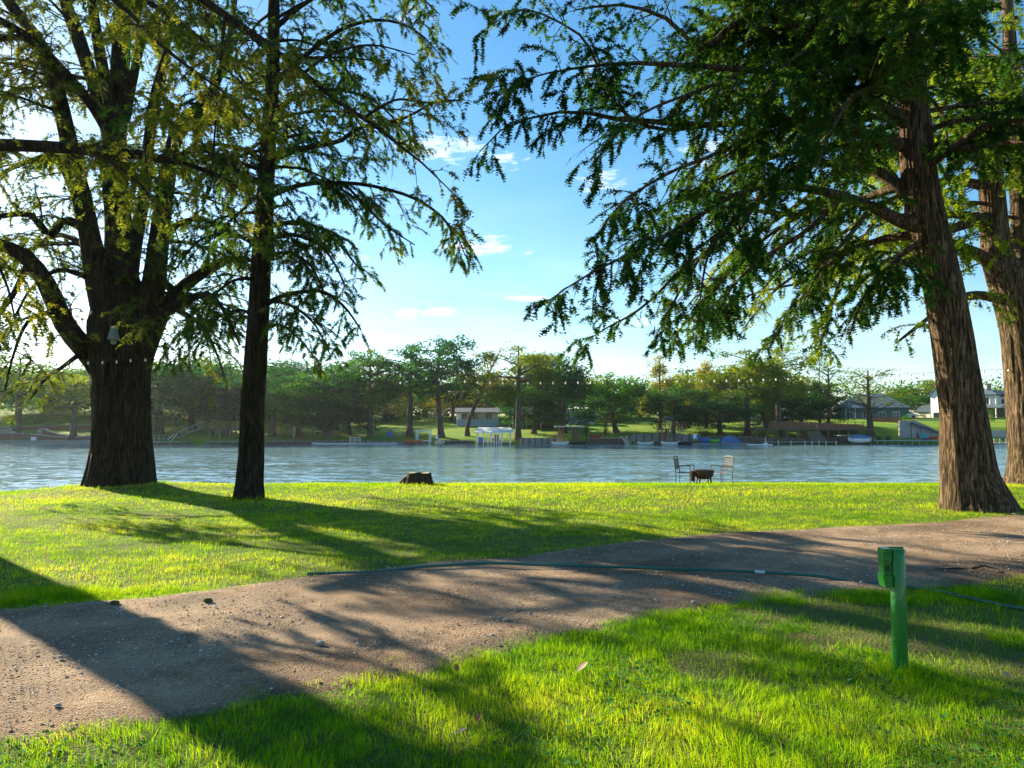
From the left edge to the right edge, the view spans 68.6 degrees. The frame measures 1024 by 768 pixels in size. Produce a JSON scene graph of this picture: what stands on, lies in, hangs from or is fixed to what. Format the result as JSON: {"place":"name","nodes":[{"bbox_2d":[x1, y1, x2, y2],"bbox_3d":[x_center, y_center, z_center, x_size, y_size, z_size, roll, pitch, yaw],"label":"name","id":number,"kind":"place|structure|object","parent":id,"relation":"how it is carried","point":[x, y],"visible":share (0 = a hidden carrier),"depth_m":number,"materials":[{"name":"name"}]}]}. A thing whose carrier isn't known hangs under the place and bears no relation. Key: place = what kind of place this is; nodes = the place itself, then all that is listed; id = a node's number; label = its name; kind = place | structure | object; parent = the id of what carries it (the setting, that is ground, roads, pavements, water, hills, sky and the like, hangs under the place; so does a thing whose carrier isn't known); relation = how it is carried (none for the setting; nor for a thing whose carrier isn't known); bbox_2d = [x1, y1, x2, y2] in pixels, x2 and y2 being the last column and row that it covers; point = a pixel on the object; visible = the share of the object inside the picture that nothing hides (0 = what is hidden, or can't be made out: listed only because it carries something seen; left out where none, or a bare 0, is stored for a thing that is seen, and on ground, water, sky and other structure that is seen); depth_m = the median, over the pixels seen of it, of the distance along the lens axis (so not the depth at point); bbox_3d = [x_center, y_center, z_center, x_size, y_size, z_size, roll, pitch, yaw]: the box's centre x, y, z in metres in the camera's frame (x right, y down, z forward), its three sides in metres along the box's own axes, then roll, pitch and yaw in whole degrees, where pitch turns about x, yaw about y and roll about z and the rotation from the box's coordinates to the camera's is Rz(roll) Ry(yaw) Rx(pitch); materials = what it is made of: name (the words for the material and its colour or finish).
{"place":"outdoors","nodes":[
{"label":"outdoors","id":0,"kind":"place"},
{"bbox_2d":[0,444,1006,491],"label":"river","id":1,"kind":"structure","parent":0,"point":[28,466],"depth_m":62.09,"materials":[{"name":"teal liquid"}]},
{"bbox_2d":[152,434,190,443],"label":"railed landing","id":2,"kind":"object","parent":1,"relation":"in","point":[153,438],"visible":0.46,"depth_m":120.52,"materials":[{"name":"white paint"}]},
{"bbox_2d":[654,417,686,444],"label":"two level dock","id":3,"kind":"object","parent":1,"relation":"in","point":[665,434],"visible":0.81,"depth_m":118.46,"materials":[{"name":"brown wood"}]},
{"bbox_2d":[690,439,752,443],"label":"floating dock","id":4,"kind":"object","parent":1,"relation":"on","point":[723,443],"visible":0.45,"depth_m":119.66,"materials":[{"name":"grey wood"}]},
{"bbox_2d":[721,436,740,442],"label":"tarp shelter","id":5,"kind":"object","parent":4,"relation":"on","point":[728,439],"visible":0.98,"depth_m":120.28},
{"bbox_2d":[761,441,837,444],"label":"long low dock","id":6,"kind":"object","parent":1,"relation":"in","point":[804,442],"visible":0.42,"depth_m":119.27,"materials":[{"name":"beige wood"}]},
{"bbox_2d":[848,434,873,442],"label":"pontoon boat","id":7,"kind":"object","parent":1,"relation":"on","point":[854,438],"visible":1,"depth_m":118.08,"materials":[{"name":"white paint"}]},
{"bbox_2d":[870,440,938,444],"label":"long white dock","id":8,"kind":"object","parent":1,"relation":"in","point":[905,441],"visible":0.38,"depth_m":119.29,"materials":[{"name":"wood"}]},
{"bbox_2d":[0,406,1006,443],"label":"bank","id":9,"kind":"structure","parent":0,"point":[452,430],"depth_m":133.88,"materials":[{"name":"green plant"}]},
{"bbox_2d":[0,353,88,432],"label":"tree","id":10,"kind":"object","parent":9,"relation":"on","point":[19,394],"visible":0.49,"depth_m":127.83,"materials":[{"name":"green plant"}]},
{"bbox_2d":[0,440,89,443],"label":"seawall","id":11,"kind":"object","parent":9,"relation":"on","point":[44,441],"visible":0.32,"depth_m":121.36,"materials":[{"name":"concrete"}]},
{"bbox_2d":[0,433,90,439],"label":"retaining wall","id":12,"kind":"structure","parent":9,"relation":"on","point":[17,436],"depth_m":123.30,"materials":[{"name":"concrete"}]},
{"bbox_2d":[0,425,90,429],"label":"retaining wall","id":13,"kind":"structure","parent":9,"relation":"on","point":[67,427],"depth_m":132.77,"materials":[{"name":"concrete"}]},
{"bbox_2d":[0,365,90,414],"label":"tree","id":14,"kind":"object","parent":9,"relation":"on","point":[4,401],"visible":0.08,"depth_m":154.87,"materials":[{"name":"green plant"}]},
{"bbox_2d":[6,374,90,439],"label":"tree","id":15,"kind":"object","parent":9,"relation":"on","point":[75,395],"visible":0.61,"depth_m":122.37,"materials":[{"name":"green plant"}]},
{"bbox_2d":[41,428,90,435],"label":"retaining wall","id":16,"kind":"structure","parent":9,"relation":"on","point":[47,432],"depth_m":125.13,"materials":[{"name":"concrete"}]},
{"bbox_2d":[45,368,90,411],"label":"tree","id":17,"kind":"object","parent":9,"relation":"on","point":[79,371],"visible":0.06,"depth_m":145.22,"materials":[{"name":"green plant"}]},
{"bbox_2d":[85,358,232,433],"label":"tree","id":18,"kind":"object","parent":9,"relation":"on","point":[165,379],"visible":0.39,"depth_m":127.15,"materials":[{"name":"green plant"}]},
{"bbox_2d":[177,421,204,437],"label":"gangway","id":19,"kind":"object","parent":9,"relation":"on","point":[191,431],"visible":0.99,"depth_m":122.76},
{"bbox_2d":[151,355,242,429],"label":"tree","id":20,"kind":"object","parent":9,"relation":"on","point":[170,400],"visible":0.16,"depth_m":133.54,"materials":[{"name":"green plant"}]},
{"bbox_2d":[207,423,238,437],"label":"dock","id":21,"kind":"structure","parent":9,"relation":"on","point":[225,430],"depth_m":124.31,"materials":[{"name":"grey wood"}]},
{"bbox_2d":[170,363,286,432],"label":"tree","id":22,"kind":"object","parent":9,"relation":"on","point":[228,411],"visible":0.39,"depth_m":130.41,"materials":[{"name":"green plant"}]},
{"bbox_2d":[211,364,332,436],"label":"tree","id":23,"kind":"object","parent":9,"relation":"on","point":[271,383],"visible":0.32,"depth_m":127.15,"materials":[{"name":"green plant"}]},
{"bbox_2d":[219,358,360,423],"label":"tree","id":24,"kind":"object","parent":9,"relation":"on","point":[273,363],"visible":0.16,"depth_m":144.60,"materials":[{"name":"green plant"}]},
{"bbox_2d":[239,372,343,436],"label":"tree","id":25,"kind":"object","parent":9,"relation":"on","point":[295,411],"visible":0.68,"depth_m":121.54,"materials":[{"name":"green plant"}]},
{"bbox_2d":[267,440,349,443],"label":"bulkhead","id":26,"kind":"object","parent":9,"relation":"on","point":[293,442],"visible":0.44,"depth_m":121.56,"materials":[{"name":"grey concrete"}]},
{"bbox_2d":[265,362,397,437],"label":"tree","id":27,"kind":"object","parent":9,"relation":"on","point":[332,417],"visible":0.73,"depth_m":123.28,"materials":[{"name":"green plant"}]},
{"bbox_2d":[324,379,382,434],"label":"tree","id":28,"kind":"object","parent":9,"relation":"on","point":[347,424],"visible":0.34,"depth_m":128.02,"materials":[{"name":"green plant"}]},
{"bbox_2d":[324,349,412,436],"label":"tree","id":29,"kind":"object","parent":9,"relation":"on","point":[356,361],"visible":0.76,"depth_m":125.28,"materials":[{"name":"green plant"}]},
{"bbox_2d":[1,386,781,421],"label":"garden undergrowth","id":30,"kind":"object","parent":9,"relation":"on","point":[394,416],"visible":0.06,"depth_m":164.32,"materials":[{"name":"green plant"}]},
{"bbox_2d":[351,388,435,421],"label":"tree","id":31,"kind":"object","parent":9,"relation":"on","point":[386,409],"visible":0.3,"depth_m":159.03,"materials":[{"name":"green plant"}]},
{"bbox_2d":[362,441,424,443],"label":"bulkhead","id":32,"kind":"object","parent":9,"relation":"on","point":[402,442],"visible":0.31,"depth_m":121.56,"materials":[{"name":"grey concrete"}]},
{"bbox_2d":[360,343,471,436],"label":"tree","id":33,"kind":"object","parent":9,"relation":"on","point":[409,395],"visible":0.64,"depth_m":126.21,"materials":[{"name":"green plant"}]},
{"bbox_2d":[394,373,463,416],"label":"tree","id":34,"kind":"object","parent":9,"relation":"on","point":[432,393],"visible":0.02,"depth_m":178.00,"materials":[{"name":"green plant"}]},
{"bbox_2d":[381,334,487,437],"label":"tree","id":35,"kind":"object","parent":9,"relation":"on","point":[448,346],"visible":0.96,"depth_m":123.37,"materials":[{"name":"green plant"}]},
{"bbox_2d":[418,394,487,421],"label":"tree","id":36,"kind":"object","parent":9,"relation":"on","point":[467,404],"visible":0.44,"depth_m":158.39,"materials":[{"name":"green plant"}]},
{"bbox_2d":[442,440,473,443],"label":"bulkhead","id":37,"kind":"object","parent":9,"relation":"on","point":[459,441],"visible":0.39,"depth_m":121.66,"materials":[{"name":"grey concrete"}]},
{"bbox_2d":[455,408,499,426],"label":"white house","id":38,"kind":"structure","parent":9,"relation":"on","point":[486,417],"depth_m":146.69,"materials":[{"name":"white paint"}]},
{"bbox_2d":[450,340,510,435],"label":"tree","id":39,"kind":"object","parent":9,"relation":"on","point":[468,423],"visible":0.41,"depth_m":127.93,"materials":[{"name":"green plant"}]},
{"bbox_2d":[450,376,522,407],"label":"tree","id":40,"kind":"object","parent":9,"relation":"on","point":[506,382],"visible":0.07,"depth_m":170.94,"materials":[{"name":"green plant"}]},
{"bbox_2d":[474,427,513,444],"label":"boathouse","id":41,"kind":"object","parent":9,"relation":"on","point":[491,430],"visible":0.73,"depth_m":118.77,"materials":[{"name":"white paint"}]},
{"bbox_2d":[2,356,1002,415],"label":"distant woods","id":42,"kind":"object","parent":9,"relation":"on","point":[870,384],"visible":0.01,"depth_m":204.97,"materials":[{"name":"green plant"}]},
{"bbox_2d":[462,345,564,440],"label":"tree","id":43,"kind":"object","parent":9,"relation":"on","point":[524,362],"visible":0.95,"depth_m":123.43,"materials":[{"name":"green plant"}]},
{"bbox_2d":[510,407,556,428],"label":"porch house","id":44,"kind":"structure","parent":9,"relation":"on","point":[539,425],"depth_m":142.79,"materials":[{"name":"grey wood"}]},
{"bbox_2d":[493,382,581,433],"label":"tree","id":45,"kind":"object","parent":9,"relation":"on","point":[536,420],"visible":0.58,"depth_m":130.22,"materials":[{"name":"green plant"}]},
{"bbox_2d":[520,438,557,443],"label":"bulkhead","id":46,"kind":"object","parent":9,"relation":"on","point":[535,440],"visible":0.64,"depth_m":121.86,"materials":[{"name":"concrete"}]},
{"bbox_2d":[497,353,617,432],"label":"tree","id":47,"kind":"object","parent":9,"relation":"on","point":[577,374],"visible":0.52,"depth_m":129.49,"materials":[{"name":"green plant"}]},
{"bbox_2d":[554,426,584,441],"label":"boathouse","id":48,"kind":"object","parent":9,"relation":"on","point":[573,433],"visible":0.59,"depth_m":119.70,"materials":[{"name":"beige"}]},
{"bbox_2d":[565,410,594,423],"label":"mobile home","id":49,"kind":"object","parent":9,"relation":"on","point":[577,418],"visible":0.12,"depth_m":150.36,"materials":[{"name":"grey"}]},
{"bbox_2d":[568,377,618,408],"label":"tree","id":50,"kind":"object","parent":9,"relation":"on","point":[592,379],"visible":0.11,"depth_m":179.31,"materials":[{"name":"green plant"}]},
{"bbox_2d":[587,438,632,443],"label":"bulkhead","id":51,"kind":"object","parent":9,"relation":"on","point":[605,441],"visible":0.57,"depth_m":121.86,"materials":[{"name":"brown wood"}]},
{"bbox_2d":[570,372,658,432],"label":"tree","id":52,"kind":"object","parent":9,"relation":"on","point":[627,394],"visible":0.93,"depth_m":131.54,"materials":[{"name":"green plant"}]},
{"bbox_2d":[637,354,676,427],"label":"tree","id":53,"kind":"object","parent":9,"relation":"on","point":[656,370],"visible":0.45,"depth_m":139.64,"materials":[{"name":"green plant"}]},
{"bbox_2d":[632,434,700,441],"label":"bulkhead","id":54,"kind":"object","parent":9,"relation":"on","point":[648,437],"visible":0.41,"depth_m":122.69,"materials":[{"name":"concrete"}]},
{"bbox_2d":[637,385,711,433],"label":"tree","id":55,"kind":"object","parent":9,"relation":"on","point":[658,401],"visible":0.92,"depth_m":130.71,"materials":[{"name":"green plant"}]},
{"bbox_2d":[634,373,721,423],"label":"tree","id":56,"kind":"object","parent":9,"relation":"on","point":[683,382],"visible":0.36,"depth_m":147.24,"materials":[{"name":"green plant"}]},
{"bbox_2d":[682,359,722,427],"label":"tree","id":57,"kind":"object","parent":9,"relation":"on","point":[706,367],"visible":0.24,"depth_m":141.64,"materials":[{"name":"green plant"}]},
{"bbox_2d":[589,351,819,390],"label":"power line","id":58,"kind":"object","parent":9,"relation":"on","point":[711,367],"visible":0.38,"depth_m":175.39,"materials":[{"name":"black metal"}]},
{"bbox_2d":[675,398,774,434],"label":"tree","id":59,"kind":"object","parent":9,"relation":"on","point":[727,407],"visible":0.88,"depth_m":127.45,"materials":[{"name":"green plant"}]},
{"bbox_2d":[700,436,752,442],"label":"bulkhead","id":60,"kind":"object","parent":9,"relation":"on","point":[743,439],"visible":0.3,"depth_m":122.28,"materials":[{"name":"grey concrete"}]},
{"bbox_2d":[691,348,794,436],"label":"tree","id":61,"kind":"object","parent":9,"relation":"on","point":[749,391],"visible":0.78,"depth_m":127.56,"materials":[{"name":"green plant"}]},
{"bbox_2d":[692,364,805,402],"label":"tree","id":62,"kind":"object","parent":9,"relation":"on","point":[728,392],"visible":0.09,"depth_m":169.30,"materials":[{"name":"green plant"}]},
{"bbox_2d":[712,396,810,427],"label":"tree","id":63,"kind":"object","parent":9,"relation":"on","point":[764,411],"visible":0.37,"depth_m":134.15,"materials":[{"name":"green plant"}]},
{"bbox_2d":[721,343,834,436],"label":"tree","id":64,"kind":"object","parent":9,"relation":"on","point":[778,373],"visible":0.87,"depth_m":125.21,"materials":[{"name":"green plant"}]},
{"bbox_2d":[753,438,850,443],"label":"bulkhead","id":65,"kind":"object","parent":9,"relation":"on","point":[843,440],"visible":0.38,"depth_m":122.28,"materials":[{"name":"brown wood"}]},
{"bbox_2d":[767,384,838,422],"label":"tree","id":66,"kind":"object","parent":9,"relation":"on","point":[793,402],"visible":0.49,"depth_m":130.90,"materials":[{"name":"green plant"}]},
{"bbox_2d":[744,422,871,443],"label":"elevated deck","id":67,"kind":"structure","parent":9,"relation":"on","point":[797,426],"depth_m":122.04,"materials":[{"name":"brown wood"}]},
{"bbox_2d":[779,374,838,408],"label":"tree","id":68,"kind":"object","parent":9,"relation":"on","point":[809,380],"visible":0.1,"depth_m":174.94,"materials":[{"name":"green plant"}]},
{"bbox_2d":[787,398,855,430],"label":"tree","id":69,"kind":"object","parent":9,"relation":"on","point":[819,406],"visible":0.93,"depth_m":127.53,"materials":[{"name":"green plant"}]},
{"bbox_2d":[804,361,861,434],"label":"tree","id":70,"kind":"object","parent":9,"relation":"on","point":[839,399],"visible":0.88,"depth_m":126.67,"materials":[{"name":"green plant"}]},
{"bbox_2d":[818,366,915,436],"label":"tree","id":71,"kind":"object","parent":9,"relation":"on","point":[868,404],"visible":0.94,"depth_m":125.74,"materials":[{"name":"green plant"}]},
{"bbox_2d":[835,394,910,418],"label":"hipped house","id":72,"kind":"structure","parent":9,"relation":"on","point":[894,411],"depth_m":155.99,"materials":[{"name":"grey"}]},
{"bbox_2d":[873,417,902,422],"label":"board fence","id":73,"kind":"object","parent":9,"relation":"on","point":[885,419],"visible":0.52,"depth_m":141.75,"materials":[{"name":"brown wood"}]},
{"bbox_2d":[885,379,935,410],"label":"tree","id":74,"kind":"object","parent":9,"relation":"on","point":[926,387],"visible":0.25,"depth_m":204.73,"materials":[{"name":"green plant"}]},
{"bbox_2d":[891,394,930,412],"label":"tree","id":75,"kind":"object","parent":9,"relation":"on","point":[906,399],"visible":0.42,"depth_m":189.61,"materials":[{"name":"green plant"}]},
{"bbox_2d":[898,421,938,437],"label":"retaining wall","id":76,"kind":"structure","parent":9,"relation":"on","point":[904,429],"depth_m":124.36,"materials":[{"name":"concrete"}]},
{"bbox_2d":[910,422,938,438],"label":"handrail","id":77,"kind":"object","parent":9,"relation":"on","point":[923,427],"visible":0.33,"depth_m":123.74,"materials":[{"name":"black metal"}]},
{"bbox_2d":[915,387,984,417],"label":"white gabled house","id":78,"kind":"structure","parent":9,"relation":"on","point":[931,410],"depth_m":162.03,"materials":[{"name":"white paint"}]},
{"bbox_2d":[984,383,1004,417],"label":"porch villa","id":79,"kind":"object","parent":9,"relation":"on","point":[993,398],"visible":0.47,"depth_m":164.88,"materials":[{"name":"white paint"}]},
{"bbox_2d":[991,430,1005,436],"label":"retaining wall","id":80,"kind":"structure","parent":9,"relation":"on","point":[998,433],"depth_m":124.93,"materials":[{"name":"concrete"}]},
{"bbox_2d":[0,512,1023,746],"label":"gravel drive","id":81,"kind":"structure","parent":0,"point":[352,603],"depth_m":6.24,"materials":[{"name":"grey gravel"}]},
{"bbox_2d":[307,562,1023,610],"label":"garden hose","id":82,"kind":"object","parent":81,"relation":"on","point":[664,568],"visible":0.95,"depth_m":7.98,"materials":[{"name":"green rubber"}]},
{"bbox_2d":[935,564,996,569],"bbox_3d":[4.970,1.999,8.185,0.681,0.083,0.102,0,-3,5],"label":"dead branch","id":83,"kind":"object","parent":81,"relation":"on","point":[974,567],"visible":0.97,"depth_m":8.19,"materials":[{"name":"brown wood"}]},
{"bbox_2d":[0,482,1023,767],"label":"lawn","id":84,"kind":"structure","parent":0,"point":[870,636],"depth_m":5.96,"materials":[{"name":"plant"}]},
{"bbox_2d":[0,0,312,486],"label":"bald cypress","id":85,"kind":"object","parent":84,"relation":"on","point":[129,303],"visible":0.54,"depth_m":18.72,"materials":[{"name":"green plant"}]},
{"bbox_2d":[107,326,119,343],"bbox_3d":[-9.794,-1.202,18.599,0.280,0.477,0.592,0,-3,0],"label":"lantern","id":86,"kind":"object","parent":85,"relation":"hanging from","point":[113,336],"visible":0.98,"depth_m":18.38,"materials":[{"name":"grey metal"}]},
{"bbox_2d":[0,0,519,359],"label":"bald cypress","id":87,"kind":"object","parent":84,"relation":"on","point":[94,150],"visible":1,"depth_m":10.63,"materials":[{"name":"green plant"}]},
{"bbox_2d":[84,0,498,500],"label":"bald cypress","id":88,"kind":"object","parent":84,"relation":"on","point":[249,479],"visible":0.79,"depth_m":16.27,"materials":[{"name":"green plant"}]},
{"bbox_2d":[397,472,433,484],"bbox_3d":[-2.558,2.680,20.421,1.172,0.555,1.005,1,-3,-24],"label":"tree stump","id":89,"kind":"object","parent":84,"relation":"on","point":[417,478],"visible":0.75,"depth_m":20.23,"materials":[{"name":"brown wood"}]},
{"bbox_2d":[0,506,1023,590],"bbox_3d":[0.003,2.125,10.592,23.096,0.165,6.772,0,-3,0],"label":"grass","id":90,"kind":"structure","parent":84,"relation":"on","point":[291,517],"depth_m":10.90,"materials":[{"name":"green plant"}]},
{"bbox_2d":[0,651,1023,767],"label":"clover weeds","id":91,"kind":"object","parent":84,"relation":"on","point":[528,730],"visible":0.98,"depth_m":3.81,"materials":[{"name":"green plant"}]},
{"bbox_2d":[0,524,1023,767],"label":"leaf litter","id":92,"kind":"object","parent":84,"relation":"on","point":[482,632],"visible":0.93,"depth_m":5.66,"materials":[{"name":"brown plant"}]},
{"bbox_2d":[673,455,694,483],"bbox_3d":[5.340,2.686,23.302,0.545,0.909,0.495,-2,-4,28],"label":"patio chair","id":93,"kind":"object","parent":84,"relation":"on","point":[676,461],"visible":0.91,"depth_m":23.30,"materials":[{"name":"black metal"}]},
{"bbox_2d":[690,469,714,482],"bbox_3d":[5.859,2.867,23.078,0.750,0.507,0.660,0,-3,0],"label":"fire pit","id":94,"kind":"object","parent":84,"relation":"on","point":[700,474],"visible":0.94,"depth_m":22.89,"materials":[{"name":"metal"}]},
{"bbox_2d":[710,456,733,482],"bbox_3d":[6.545,2.690,23.302,0.554,0.909,0.495,1,-3,-24],"label":"patio chair","id":95,"kind":"object","parent":84,"relation":"on","point":[726,466],"visible":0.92,"depth_m":23.32,"materials":[{"name":"beige metal"}]},
{"bbox_2d":[448,0,1023,512],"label":"bald cypress","id":96,"kind":"object","parent":84,"relation":"on","point":[878,50],"visible":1,"depth_m":13.37,"materials":[{"name":"green plant"}]},
{"bbox_2d":[673,0,1023,484],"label":"bald cypress","id":97,"kind":"object","parent":84,"relation":"on","point":[998,255],"visible":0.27,"depth_m":20.84,"materials":[{"name":"green plant"}]},
{"bbox_2d":[37,358,1008,384],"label":"string lights","id":98,"kind":"object","parent":97,"relation":"hanging from","point":[515,382],"visible":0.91,"depth_m":20.45,"materials":[{"name":"white glass"}]},
{"bbox_2d":[877,547,908,673],"bbox_3d":[2.498,1.548,4.892,0.178,0.949,0.120,0,-3,0],"label":"service post","id":99,"kind":"object","parent":84,"relation":"on","point":[892,570],"visible":0.92,"depth_m":4.86,"materials":[{"name":"green paint"}]},
{"bbox_2d":[0,480,1023,511],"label":"bank grass","id":100,"kind":"structure","parent":0,"point":[353,484],"depth_m":16.85,"materials":[{"name":"green plant"}]},
{"bbox_2d":[0,0,1023,414],"label":"sky","id":101,"kind":"structure","parent":0,"point":[532,226],"materials":[{"name":"blue"}]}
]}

